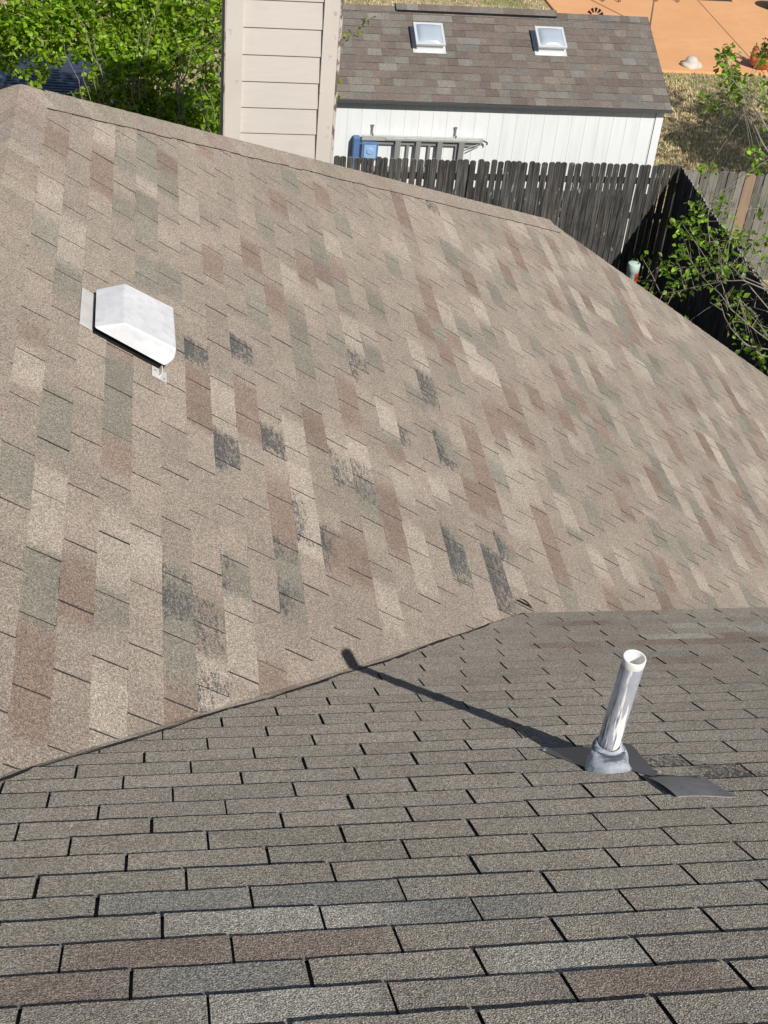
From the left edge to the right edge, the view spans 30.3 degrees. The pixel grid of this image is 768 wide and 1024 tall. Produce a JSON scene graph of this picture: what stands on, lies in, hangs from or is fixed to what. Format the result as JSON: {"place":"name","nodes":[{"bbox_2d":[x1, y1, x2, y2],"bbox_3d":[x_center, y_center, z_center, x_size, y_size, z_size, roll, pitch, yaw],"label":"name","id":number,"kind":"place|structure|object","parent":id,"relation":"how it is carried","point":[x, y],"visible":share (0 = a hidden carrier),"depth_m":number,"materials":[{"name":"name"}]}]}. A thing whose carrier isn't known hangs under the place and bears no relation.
{"place":"outdoors","nodes":[
{"label":"outdoors","id":0,"kind":"place"},
{"bbox_2d":[0,46,127,104],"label":"car","id":1,"kind":"object","parent":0,"point":[63,80],"visible":0.21,"depth_m":19.60,"materials":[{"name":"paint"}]},
{"bbox_2d":[0,0,767,1023],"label":"house","id":2,"kind":"structure","parent":0,"point":[368,544],"depth_m":5.20,"materials":[{"name":"beige"}]},
{"bbox_2d":[79,284,175,382],"bbox_3d":[-1.064,-0.761,5.909,0.388,0.249,0.435,-1,38,-9],"label":"roof vent","id":3,"kind":"object","parent":2,"relation":"on","point":[134,322],"visible":1,"depth_m":5.83,"materials":[{"name":"metal"}]},
{"bbox_2d":[538,649,736,797],"bbox_3d":[0.673,0.630,3.733,0.278,0.465,0.526,-9,40,-19],"label":"vent pipe","id":4,"kind":"object","parent":2,"relation":"on","point":[608,751],"visible":0.99,"depth_m":3.77,"materials":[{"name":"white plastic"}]},
{"bbox_2d":[0,0,767,305],"bbox_3d":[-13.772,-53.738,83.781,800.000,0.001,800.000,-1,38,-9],"label":"lawn","id":5,"kind":"structure","parent":0,"point":[536,6],"depth_m":26.41,"materials":[{"name":"plant"}]},
{"bbox_2d":[333,3,672,250],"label":"shed","id":6,"kind":"structure","parent":5,"relation":"on","point":[540,86],"depth_m":20.44,"materials":[{"name":"white paint"}]},
{"bbox_3d":[-0.158,-5.393,20.050,0.044,0.133,0.124,-1,38,-9],"label":"wall hook","id":7,"kind":"object","parent":6,"relation":"attached to","visible":0},
{"bbox_2d":[352,135,487,173],"bbox_3d":[0.510,-5.106,20.366,1.952,0.595,0.125,-1,38,-9],"label":"stepladder","id":8,"kind":"object","parent":7,"relation":"hanging from","point":[369,149],"visible":0.62,"depth_m":20.23,"materials":[{"name":"grey metal"}]},
{"bbox_2d":[334,155,683,279],"bbox_3d":[-1.245,-4.160,19.838,10.978,1.844,0.153,-1,38,-9],"label":"wooden fence","id":9,"kind":"object","parent":5,"relation":"on","point":[513,177],"visible":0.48,"depth_m":20.13,"materials":[{"name":"grey wood"}]},
{"bbox_2d":[587,7,603,14],"bbox_3d":[4.309,-10.089,29.286,0.309,0.654,0.325,-17,43,-27],"label":"garden windmill","id":10,"kind":"object","parent":5,"relation":"on","point":[592,10],"visible":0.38,"depth_m":29.13,"materials":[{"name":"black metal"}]},
{"bbox_2d":[632,42,767,372],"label":"young tree","id":11,"kind":"object","parent":5,"relation":"on","point":[726,72],"visible":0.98,"depth_m":14.39,"materials":[{"name":"green plant"}]},
{"bbox_2d":[655,167,767,375],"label":"wooden fence","id":12,"kind":"object","parent":5,"relation":"on","point":[711,321],"visible":0.54,"depth_m":19.12,"materials":[{"name":"grey wood"}]},
{"bbox_2d":[685,168,767,279],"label":"wooden fence","id":13,"kind":"object","parent":5,"relation":"on","point":[745,189],"visible":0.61,"depth_m":20.62,"materials":[{"name":"wood"}]},
{"bbox_2d":[637,281,664,302],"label":"side yard soil","id":14,"kind":"structure","parent":0,"point":[658,294],"depth_m":20.98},
{"bbox_2d":[0,0,375,134],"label":"leafy shrub","id":15,"kind":"object","parent":14,"relation":"on","point":[133,50],"visible":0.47,"depth_m":13.74,"materials":[{"name":"green plant"}]},
{"bbox_2d":[626,261,639,282],"bbox_3d":[3.191,-2.664,18.850,0.160,1.450,0.161,-1,38,-9],"label":"marker post","id":16,"kind":"object","parent":14,"relation":"on","point":[633,268],"visible":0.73,"depth_m":18.42,"materials":[{"name":"white plastic"}]},
{"bbox_2d":[545,0,767,75],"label":"patio","id":17,"kind":"structure","parent":0,"point":[699,30],"depth_m":30.65,"materials":[{"name":"orange concrete"}]},
{"bbox_2d":[650,0,654,26],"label":"patio pole","id":18,"kind":"object","parent":17,"relation":"on","point":[652,12],"visible":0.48,"depth_m":29.91,"materials":[{"name":"beige wood"}]},
{"bbox_2d":[680,55,701,68],"bbox_3d":[6.191,-9.073,28.539,0.440,0.200,0.440,-1,38,-9],"label":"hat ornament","id":19,"kind":"object","parent":17,"relation":"on","point":[691,62],"visible":1,"depth_m":28.46,"materials":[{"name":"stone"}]},
{"bbox_2d":[750,37,767,69],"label":"chicken planter","id":20,"kind":"object","parent":17,"relation":"on","point":[753,59],"visible":0.64,"depth_m":28.58,"materials":[{"name":"ceramic"}]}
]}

